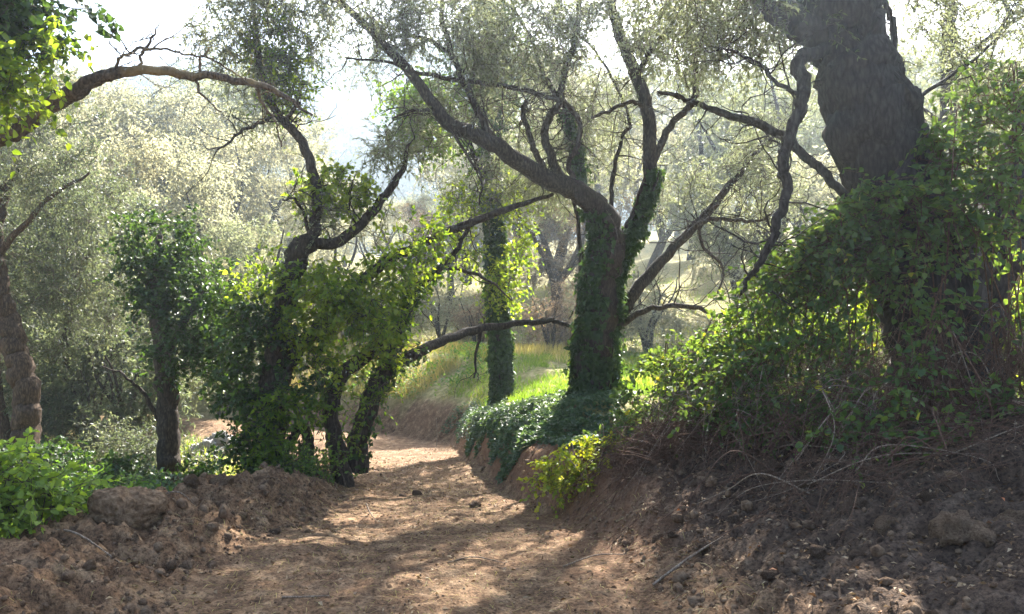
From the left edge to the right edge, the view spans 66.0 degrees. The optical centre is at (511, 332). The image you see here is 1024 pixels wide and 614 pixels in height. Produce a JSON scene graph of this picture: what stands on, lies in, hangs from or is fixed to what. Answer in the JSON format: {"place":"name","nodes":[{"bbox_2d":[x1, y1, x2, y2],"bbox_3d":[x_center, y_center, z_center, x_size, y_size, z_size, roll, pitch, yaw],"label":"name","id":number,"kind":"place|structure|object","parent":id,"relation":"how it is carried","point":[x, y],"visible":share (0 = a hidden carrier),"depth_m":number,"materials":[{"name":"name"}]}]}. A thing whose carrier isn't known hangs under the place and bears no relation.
{"place":"outdoors","nodes":[
{"label":"outdoors","id":0,"kind":"place"},
{"bbox_2d":[5,394,676,613],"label":"dirt track","id":1,"kind":"structure","parent":0,"point":[347,587],"depth_m":5.65,"materials":[{"name":"soil"}]},
{"bbox_2d":[1,433,774,613],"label":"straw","id":2,"kind":"object","parent":1,"relation":"on","point":[416,554],"visible":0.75,"depth_m":5.71,"materials":[{"name":"brown plant"}]},
{"bbox_2d":[323,213,574,487],"bbox_3d":[-0.411,0.233,10.396,3.946,3.546,1.579,0,0,-41],"label":"leaning tree","id":3,"kind":"object","parent":1,"relation":"on","point":[441,341],"visible":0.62,"depth_m":9.83,"materials":[{"name":"brown plant"}]},
{"bbox_2d":[286,280,434,473],"bbox_3d":[-1.920,0.509,9.675,1.786,2.353,0.998,0,0,-19],"label":"creeper","id":4,"kind":"object","parent":3,"relation":"attached to","point":[365,401],"visible":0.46,"depth_m":9.56,"materials":[{"name":"green plant"}]},
{"bbox_2d":[316,260,450,486],"bbox_3d":[-1.614,0.562,9.902,1.673,2.979,0.760,0,0,-14],"label":"ivy","id":5,"kind":"object","parent":3,"relation":"attached to","point":[356,457],"visible":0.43,"depth_m":9.81,"materials":[{"name":"green plant"}]},
{"bbox_2d":[286,333,569,400],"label":"tall grass","id":6,"kind":"structure","parent":0,"point":[525,348],"depth_m":21.83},
{"bbox_2d":[28,51,937,259],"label":"hill","id":7,"kind":"structure","parent":0,"point":[343,110],"depth_m":170.81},
{"bbox_2d":[19,36,936,252],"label":"distant forest","id":8,"kind":"object","parent":7,"relation":"on","point":[334,92],"visible":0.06,"depth_m":179.26,"materials":[{"name":"green plant"}]},
{"bbox_2d":[2,332,1023,474],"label":"ground","id":9,"kind":"structure","parent":0,"point":[202,430],"depth_m":22.48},
{"bbox_2d":[0,245,59,446],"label":"tree","id":10,"kind":"object","parent":9,"relation":"on","point":[5,425],"visible":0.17,"depth_m":14.96,"materials":[{"name":"green plant"}]},
{"bbox_2d":[2,185,104,367],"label":"olive tree","id":11,"kind":"object","parent":9,"relation":"on","point":[32,280],"visible":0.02,"depth_m":18.36,"materials":[{"name":"green plant"}]},
{"bbox_2d":[2,321,135,437],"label":"shrub","id":12,"kind":"object","parent":9,"relation":"on","point":[10,395],"visible":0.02,"depth_m":20.17,"materials":[{"name":"green plant"}]},
{"bbox_2d":[1,318,139,415],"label":"shrub","id":13,"kind":"object","parent":9,"relation":"on","point":[7,391],"visible":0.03,"depth_m":17.83,"materials":[{"name":"green plant"}]},
{"bbox_2d":[0,64,156,460],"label":"olive tree","id":14,"kind":"object","parent":9,"relation":"on","point":[23,380],"visible":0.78,"depth_m":12.71,"materials":[{"name":"green plant"}]},
{"bbox_2d":[0,435,174,487],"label":"shrub","id":15,"kind":"object","parent":9,"relation":"on","point":[65,455],"visible":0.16,"depth_m":10.19,"materials":[{"name":"green plant"}]},
{"bbox_2d":[1,301,203,463],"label":"shrub","id":16,"kind":"object","parent":9,"relation":"on","point":[126,407],"visible":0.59,"depth_m":15.30,"materials":[{"name":"green plant"}]},
{"bbox_2d":[0,158,211,454],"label":"olive tree","id":17,"kind":"object","parent":9,"relation":"on","point":[139,207],"visible":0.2,"depth_m":15.23,"materials":[{"name":"green plant"}]},
{"bbox_2d":[1,350,223,456],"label":"shrub","id":18,"kind":"object","parent":9,"relation":"on","point":[63,425],"visible":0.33,"depth_m":15.46,"materials":[{"name":"green plant"}]},
{"bbox_2d":[29,103,252,402],"bbox_3d":[-11.627,-1.921,24.890,7.072,9.252,7.613,0,0,-36],"label":"olive tree","id":19,"kind":"object","parent":9,"relation":"on","point":[141,161],"visible":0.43,"depth_m":23.30,"materials":[{"name":"green plant"}]},
{"bbox_2d":[72,411,225,473],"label":"shrub","id":20,"kind":"object","parent":9,"relation":"on","point":[142,445],"visible":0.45,"depth_m":11.89,"materials":[{"name":"green plant"}]},
{"bbox_2d":[0,0,312,178],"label":"overhanging tree","id":21,"kind":"object","parent":9,"relation":"on","point":[18,18],"visible":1,"depth_m":5.65,"materials":[{"name":"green plant"}]},
{"bbox_2d":[92,203,257,485],"bbox_3d":[-4.503,0.336,11.016,2.321,4.270,1.741,0,0,0],"label":"evergreen tree","id":22,"kind":"object","parent":9,"relation":"on","point":[164,288],"visible":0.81,"depth_m":10.82,"materials":[{"name":"green plant"}]},
{"bbox_2d":[0,456,372,613],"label":"earth berm","id":23,"kind":"structure","parent":9,"relation":"on","point":[42,563],"depth_m":5.34,"materials":[{"name":"soil"}]},
{"bbox_2d":[0,427,124,540],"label":"weed clump","id":24,"kind":"object","parent":23,"relation":"on","point":[42,492],"visible":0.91,"depth_m":5.44,"materials":[{"name":"green plant"}]},
{"bbox_2d":[82,559,96,570],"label":"earth clod","id":25,"kind":"object","parent":23,"relation":"on","point":[89,564],"visible":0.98,"depth_m":4.68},
{"bbox_2d":[13,452,168,535],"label":"weed clump","id":26,"kind":"object","parent":23,"relation":"on","point":[88,490],"visible":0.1,"depth_m":7.28,"materials":[{"name":"green plant"}]},
{"bbox_2d":[87,485,167,532],"bbox_3d":[-2.805,1.320,5.741,0.548,0.400,0.454,6,-6,-20],"label":"boulder","id":27,"kind":"object","parent":23,"relation":"on","point":[139,508],"visible":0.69,"depth_m":5.61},
{"bbox_2d":[115,458,181,493],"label":"weed clump","id":28,"kind":"object","parent":23,"relation":"on","point":[172,484],"visible":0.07,"depth_m":7.97,"materials":[{"name":"green plant"}]},
{"bbox_2d":[183,474,199,488],"bbox_3d":[-2.757,1.290,6.805,0.129,0.140,0.184,-22,-17,-4],"label":"earth clod","id":29,"kind":"object","parent":23,"relation":"on","point":[191,480],"visible":1,"depth_m":6.76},
{"bbox_2d":[209,473,234,487],"bbox_3d":[-2.583,1.341,6.997,0.229,0.188,0.203,8,6,-25],"label":"earth clod","id":30,"kind":"object","parent":23,"relation":"on","point":[223,479],"visible":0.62,"depth_m":6.97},
{"bbox_2d":[262,439,357,484],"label":"weed clump","id":31,"kind":"object","parent":23,"relation":"on","point":[311,467],"visible":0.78,"depth_m":8.96,"materials":[{"name":"green plant"}]},
{"bbox_2d":[162,0,553,467],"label":"creeper laden tree","id":32,"kind":"object","parent":23,"relation":"on","point":[302,247],"visible":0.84,"depth_m":9.32,"materials":[{"name":"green plant"}]},
{"bbox_2d":[178,278,341,474],"bbox_3d":[-2.941,0.680,9.192,1.999,2.680,1.232,0,0,0],"label":"creeper","id":33,"kind":"object","parent":32,"relation":"attached to","point":[241,312],"visible":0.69,"depth_m":9.09,"materials":[{"name":"green plant"}]},
{"bbox_2d":[226,382,344,475],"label":"creeper","id":34,"kind":"object","parent":32,"relation":"attached to","point":[264,449],"visible":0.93,"depth_m":8.89,"materials":[{"name":"green plant"}]},
{"bbox_2d":[233,0,340,130],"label":"creeper","id":35,"kind":"object","parent":32,"relation":"attached to","point":[283,50],"visible":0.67,"depth_m":9.24,"materials":[{"name":"green plant"}]},
{"bbox_2d":[219,154,466,402],"bbox_3d":[-1.984,-0.644,9.354,2.862,2.930,1.548,0,0,0],"label":"creeper","id":36,"kind":"object","parent":32,"relation":"attached to","point":[370,311],"visible":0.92,"depth_m":9.25,"materials":[{"name":"green plant"}]},
{"bbox_2d":[166,445,235,485],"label":"shrub","id":37,"kind":"object","parent":9,"relation":"on","point":[198,470],"visible":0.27,"depth_m":10.02,"materials":[{"name":"green plant"}]},
{"bbox_2d":[127,200,305,417],"bbox_3d":[-8.604,-0.535,24.068,5.144,6.762,5.614,0,0,32],"label":"olive tree","id":38,"kind":"object","parent":9,"relation":"on","point":[237,246],"visible":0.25,"depth_m":23.15,"materials":[{"name":"green plant"}]},
{"bbox_2d":[189,430,247,455],"bbox_3d":[-6.104,2.347,16.552,1.121,0.650,1.276,0,0,44],"label":"stone heap","id":39,"kind":"object","parent":9,"relation":"on","point":[208,441],"visible":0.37,"depth_m":16.25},
{"bbox_2d":[325,340,489,402],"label":"weeds","id":40,"kind":"object","parent":9,"relation":"on","point":[456,379],"visible":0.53,"depth_m":21.07,"materials":[{"name":"green plant"}]},
{"bbox_2d":[399,264,485,341],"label":"shrub","id":41,"kind":"object","parent":9,"relation":"on","point":[450,304],"visible":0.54,"depth_m":27.97,"materials":[{"name":"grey plant"}]},
{"bbox_2d":[444,290,520,343],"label":"shrub","id":42,"kind":"object","parent":9,"relation":"on","point":[459,316],"visible":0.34,"depth_m":26.66,"materials":[{"name":"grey plant"}]},
{"bbox_2d":[0,401,1023,613],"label":"earth crumbs","id":43,"kind":"object","parent":9,"relation":"on","point":[911,606],"visible":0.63,"depth_m":5.23,"materials":[{"name":"soil"}]},
{"bbox_2d":[10,255,1022,475],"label":"field grass","id":44,"kind":"structure","parent":9,"relation":"on","point":[230,467],"depth_m":26.82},
{"bbox_2d":[515,274,577,350],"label":"shrub","id":45,"kind":"object","parent":9,"relation":"on","point":[563,335],"visible":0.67,"depth_m":24.31,"materials":[{"name":"grey plant"}]},
{"bbox_2d":[620,262,697,352],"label":"shrub","id":46,"kind":"object","parent":9,"relation":"on","point":[651,318],"visible":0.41,"depth_m":24.69,"materials":[{"name":"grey plant"}]},
{"bbox_2d":[666,54,839,294],"bbox_3d":[8.871,-3.999,25.791,7.579,10.127,6.944,0,0,26],"label":"olive tree","id":47,"kind":"object","parent":9,"relation":"on","point":[813,133],"visible":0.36,"depth_m":25.49,"materials":[{"name":"green plant"}]},
{"bbox_2d":[724,257,880,357],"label":"shrub","id":48,"kind":"object","parent":9,"relation":"on","point":[741,270],"visible":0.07,"depth_m":20.62,"materials":[{"name":"green plant"}]},
{"bbox_2d":[765,144,875,334],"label":"olive tree","id":49,"kind":"object","parent":9,"relation":"on","point":[821,196],"visible":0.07,"depth_m":18.30,"materials":[{"name":"green plant"}]},
{"bbox_2d":[669,273,1023,395],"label":"bramble bush","id":50,"kind":"object","parent":9,"relation":"on","point":[857,314],"visible":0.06,"depth_m":8.31,"materials":[{"name":"green plant"}]},
{"bbox_2d":[894,0,1023,190],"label":"olive tree","id":51,"kind":"object","parent":9,"relation":"on","point":[942,114],"visible":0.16,"depth_m":13.41,"materials":[{"name":"green plant"}]},
{"bbox_2d":[923,80,1023,287],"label":"olive tree","id":52,"kind":"object","parent":9,"relation":"on","point":[930,109],"visible":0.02,"depth_m":18.33,"materials":[{"name":"green plant"}]},
{"bbox_2d":[14,0,1023,81],"label":"sky","id":53,"kind":"structure","parent":0,"point":[133,25],"materials":[{"name":"white"}]},
{"bbox_2d":[34,198,1012,339],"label":"hillside","id":54,"kind":"structure","parent":0,"point":[671,265],"depth_m":41.67,"materials":[{"name":"grass"}]},
{"bbox_2d":[0,71,156,275],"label":"olive tree","id":55,"kind":"object","parent":54,"relation":"on","point":[103,95],"visible":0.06,"depth_m":35.66,"materials":[{"name":"green plant"}]},
{"bbox_2d":[2,56,205,301],"bbox_3d":[-17.197,-5.865,33.039,8.486,10.392,9.136,0,0,-15],"label":"olive tree","id":56,"kind":"object","parent":54,"relation":"on","point":[123,123],"visible":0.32,"depth_m":31.16,"materials":[{"name":"green plant"}]},
{"bbox_2d":[116,76,255,277],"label":"olive tree","id":57,"kind":"object","parent":54,"relation":"on","point":[170,99],"visible":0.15,"depth_m":34.33,"materials":[{"name":"green plant"}]},
{"bbox_2d":[157,46,307,268],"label":"olive tree","id":58,"kind":"object","parent":54,"relation":"on","point":[230,98],"visible":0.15,"depth_m":39.62,"materials":[{"name":"green plant"}]},
{"bbox_2d":[172,64,321,233],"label":"olive tree","id":59,"kind":"object","parent":54,"relation":"on","point":[277,167],"visible":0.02,"depth_m":51.09,"materials":[{"name":"green plant"}]},
{"bbox_2d":[164,94,357,285],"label":"olive tree","id":60,"kind":"object","parent":54,"relation":"on","point":[276,152],"visible":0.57,"depth_m":32.56,"materials":[{"name":"green plant"}]},
{"bbox_2d":[211,115,342,262],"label":"olive tree","id":61,"kind":"object","parent":54,"relation":"on","point":[270,201],"visible":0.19,"depth_m":36.80,"materials":[{"name":"green plant"}]},
{"bbox_2d":[260,241,339,326],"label":"shrub","id":62,"kind":"object","parent":54,"relation":"on","point":[315,255],"visible":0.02,"depth_m":29.09,"materials":[{"name":"green plant"}]},
{"bbox_2d":[258,201,385,280],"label":"olive tree","id":63,"kind":"object","parent":54,"relation":"on","point":[319,252],"visible":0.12,"depth_m":30.54,"materials":[{"name":"green plant"}]},
{"bbox_2d":[281,171,371,254],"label":"olive tree","id":64,"kind":"object","parent":54,"relation":"on","point":[353,241],"visible":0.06,"depth_m":44.40,"materials":[{"name":"green plant"}]},
{"bbox_2d":[333,196,410,279],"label":"olive tree","id":65,"kind":"object","parent":54,"relation":"on","point":[374,229],"visible":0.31,"depth_m":45.45,"materials":[{"name":"green plant"}]},
{"bbox_2d":[346,257,440,339],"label":"shrub","id":66,"kind":"object","parent":54,"relation":"on","point":[361,269],"visible":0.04,"depth_m":29.27,"materials":[{"name":"green plant"}]},
{"bbox_2d":[382,193,437,246],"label":"olive tree","id":67,"kind":"object","parent":54,"relation":"on","point":[409,201],"visible":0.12,"depth_m":63.39,"materials":[{"name":"green plant"}]},
{"bbox_2d":[382,202,445,269],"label":"olive tree","id":68,"kind":"object","parent":54,"relation":"on","point":[396,213],"visible":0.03,"depth_m":45.38,"materials":[{"name":"green plant"}]},
{"bbox_2d":[373,199,464,285],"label":"olive tree","id":69,"kind":"object","parent":54,"relation":"on","point":[414,220],"visible":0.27,"depth_m":37.89,"materials":[{"name":"green plant"}]},
{"bbox_2d":[402,189,484,298],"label":"olive tree","id":70,"kind":"object","parent":54,"relation":"on","point":[475,240],"visible":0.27,"depth_m":39.84,"materials":[{"name":"green plant"}]},
{"bbox_2d":[422,142,513,284],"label":"olive tree","id":71,"kind":"object","parent":54,"relation":"on","point":[467,280],"visible":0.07,"depth_m":47.23,"materials":[{"name":"green plant"}]},
{"bbox_2d":[408,91,590,289],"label":"olive tree","id":72,"kind":"object","parent":54,"relation":"on","point":[449,165],"visible":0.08,"depth_m":42.03,"materials":[{"name":"green plant"}]},
{"bbox_2d":[453,34,629,280],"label":"olive tree","id":73,"kind":"object","parent":54,"relation":"on","point":[563,253],"visible":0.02,"depth_m":45.97,"materials":[{"name":"green plant"}]},
{"bbox_2d":[477,185,660,332],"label":"olive tree","id":74,"kind":"object","parent":54,"relation":"on","point":[552,269],"visible":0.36,"depth_m":31.17,"materials":[{"name":"green plant"}]},
{"bbox_2d":[507,46,720,246],"bbox_3d":[3.946,-5.927,34.426,10.018,11.953,10.786,0,0,33],"label":"olive tree","id":75,"kind":"object","parent":54,"relation":"on","point":[624,186],"visible":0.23,"depth_m":32.40,"materials":[{"name":"green plant"}]},
{"bbox_2d":[587,79,723,284],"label":"olive tree","id":76,"kind":"object","parent":54,"relation":"on","point":[658,249],"visible":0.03,"depth_m":41.80,"materials":[{"name":"green plant"}]},
{"bbox_2d":[629,125,718,260],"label":"olive tree","id":77,"kind":"object","parent":54,"relation":"on","point":[688,258],"visible":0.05,"depth_m":54.21,"materials":[{"name":"green plant"}]},
{"bbox_2d":[682,202,756,272],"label":"shrub","id":78,"kind":"object","parent":54,"relation":"on","point":[709,248],"visible":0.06,"depth_m":43.94,"materials":[{"name":"green plant"}]},
{"bbox_2d":[639,65,837,322],"bbox_3d":[9.447,-5.601,31.721,8.230,11.502,8.983,0,0,-29],"label":"olive tree","id":79,"kind":"object","parent":54,"relation":"on","point":[691,145],"visible":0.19,"depth_m":31.47,"materials":[{"name":"green plant"}]},
{"bbox_2d":[734,50,929,241],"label":"olive tree","id":80,"kind":"object","parent":54,"relation":"on","point":[799,220],"visible":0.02,"depth_m":39.63,"materials":[{"name":"green plant"}]},
{"bbox_2d":[807,15,1005,206],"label":"olive tree","id":81,"kind":"object","parent":54,"relation":"on","point":[920,84],"visible":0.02,"depth_m":33.73,"materials":[{"name":"green plant"}]},
{"bbox_2d":[905,27,1023,209],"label":"olive tree","id":82,"kind":"object","parent":54,"relation":"on","point":[919,48],"visible":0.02,"depth_m":38.45,"materials":[{"name":"green plant"}]},
{"bbox_2d":[324,362,1023,613],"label":"earth bank","id":83,"kind":"structure","parent":0,"point":[419,414],"depth_m":5.08,"materials":[{"name":"soil"}]},
{"bbox_2d":[373,0,636,379],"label":"ivy clad tree","id":84,"kind":"object","parent":83,"relation":"on","point":[533,189],"visible":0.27,"depth_m":14.91,"materials":[{"name":"green plant"}]},
{"bbox_2d":[364,65,482,177],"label":"creeper","id":85,"kind":"object","parent":84,"relation":"attached to","point":[392,94],"visible":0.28,"depth_m":14.79,"materials":[{"name":"green plant"}]},
{"bbox_2d":[425,165,545,329],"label":"creeper","id":86,"kind":"object","parent":84,"relation":"attached to","point":[524,240],"visible":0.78,"depth_m":15.08,"materials":[{"name":"green plant"}]},
{"bbox_2d":[467,0,519,404],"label":"ivy","id":87,"kind":"object","parent":84,"relation":"attached to","point":[500,361],"visible":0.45,"depth_m":15.42,"materials":[{"name":"green plant"}]},
{"bbox_2d":[9,400,1023,613],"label":"leaf litter","id":88,"kind":"object","parent":83,"relation":"on","point":[959,584],"visible":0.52,"depth_m":5.32,"materials":[{"name":"plant"}]},
{"bbox_2d":[290,0,817,392],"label":"olive tree","id":89,"kind":"object","parent":83,"relation":"on","point":[584,197],"visible":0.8,"depth_m":10.96,"materials":[{"name":"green plant"}]},
{"bbox_2d":[556,108,665,402],"bbox_3d":[1.382,-0.798,11.411,1.686,5.160,1.217,0,0,0],"label":"ivy","id":90,"kind":"object","parent":89,"relation":"attached to","point":[635,235],"visible":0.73,"depth_m":11.24,"materials":[{"name":"green plant"}]},
{"bbox_2d":[439,385,718,484],"bbox_3d":[0.260,1.513,13.019,2.338,1.711,11.600,0,0,-12],"label":"ground cover","id":91,"kind":"object","parent":83,"relation":"on","point":[540,418],"visible":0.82,"depth_m":10.36,"materials":[{"name":"green plant"}]},
{"bbox_2d":[517,424,648,518],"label":"shrub","id":92,"kind":"object","parent":83,"relation":"on","point":[547,476],"visible":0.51,"depth_m":7.30,"materials":[{"name":"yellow plant"}]},
{"bbox_2d":[447,348,815,406],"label":"grass","id":93,"kind":"structure","parent":83,"relation":"on","point":[535,385],"depth_m":18.78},
{"bbox_2d":[535,394,789,528],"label":"dead canes","id":94,"kind":"object","parent":83,"relation":"on","point":[635,450],"visible":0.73,"depth_m":6.83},
{"bbox_2d":[582,308,770,453],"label":"bramble bush","id":95,"kind":"object","parent":83,"relation":"on","point":[680,365],"visible":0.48,"depth_m":7.88,"materials":[{"name":"green plant"}]},
{"bbox_2d":[652,536,722,585],"bbox_3d":[1.144,1.474,5.096,0.547,0.265,0.021,0,0,-21],"label":"stick","id":96,"kind":"object","parent":83,"relation":"on","point":[670,571],"visible":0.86,"depth_m":5.06,"materials":[{"name":"wood"}]},
{"bbox_2d":[756,459,782,477],"bbox_3d":[1.993,1.059,6.096,0.194,0.157,0.188,0,0,22],"label":"earth clod","id":97,"kind":"object","parent":83,"relation":"on","point":[770,463],"visible":0.52,"depth_m":6.07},
{"bbox_2d":[599,316,986,518],"bbox_3d":[2.476,0.713,7.127,3.570,1.747,1.874,0,0,0],"label":"bush","id":98,"kind":"object","parent":83,"relation":"on","point":[763,392],"visible":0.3,"depth_m":6.82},
{"bbox_2d":[579,0,1023,402],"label":"olive tree","id":99,"kind":"object","parent":83,"relation":"on","point":[870,100],"visible":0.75,"depth_m":7.08,"materials":[{"name":"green plant"}]},
{"bbox_2d":[606,349,1023,548],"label":"dead canes","id":100,"kind":"object","parent":83,"relation":"on","point":[799,426],"visible":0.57,"depth_m":5.99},
{"bbox_2d":[660,162,974,465],"bbox_3d":[2.604,0.050,6.910,2.526,2.865,1.926,0,0,30],"label":"bramble bush","id":101,"kind":"object","parent":83,"relation":"on","point":[849,240],"visible":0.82,"depth_m":6.71,"materials":[{"name":"green plant"}]},
{"bbox_2d":[616,383,1023,585],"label":"dead canes","id":102,"kind":"object","parent":83,"relation":"on","point":[941,439],"visible":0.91,"depth_m":5.19,"materials":[{"name":"plant"}]},
{"bbox_2d":[809,544,830,558],"bbox_3d":[1.797,1.288,4.597,0.120,0.094,0.108,0,0,18],"label":"earth clod","id":103,"kind":"object","parent":83,"relation":"on","point":[818,551],"visible":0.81,"depth_m":4.57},
{"bbox_2d":[675,297,1023,516],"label":"dead canes","id":104,"kind":"object","parent":83,"relation":"on","point":[956,364],"visible":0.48,"depth_m":6.06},
{"bbox_2d":[837,496,867,513],"bbox_3d":[2.168,1.115,5.000,0.166,0.153,0.187,-6,-6,-44],"label":"earth clod","id":105,"kind":"object","parent":83,"relation":"on","point":[862,503],"visible":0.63,"depth_m":4.97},
{"bbox_2d":[873,515,896,534],"bbox_3d":[2.239,1.167,4.692,0.164,0.162,0.227,0,0,35],"label":"earth clod","id":106,"kind":"object","parent":83,"relation":"on","point":[882,524],"visible":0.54,"depth_m":4.64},
{"bbox_2d":[795,55,1023,493],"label":"bramble bush","id":107,"kind":"object","parent":83,"relation":"on","point":[1001,171],"visible":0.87,"depth_m":6.26,"materials":[{"name":"green plant"}]},
{"bbox_2d":[918,491,935,500],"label":"earth clod","id":108,"kind":"object","parent":83,"relation":"on","point":[924,495],"visible":0.81,"depth_m":4.88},
{"bbox_2d":[928,509,996,547],"bbox_3d":[2.506,1.133,4.392,0.326,0.291,0.394,0,0,23],"label":"earth clod","id":109,"kind":"object","parent":83,"relation":"on","point":[959,527],"visible":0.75,"depth_m":4.31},
{"bbox_2d":[993,508,1023,522],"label":"earth clod","id":110,"kind":"object","parent":83,"relation":"on","point":[1013,515],"visible":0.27,"depth_m":4.48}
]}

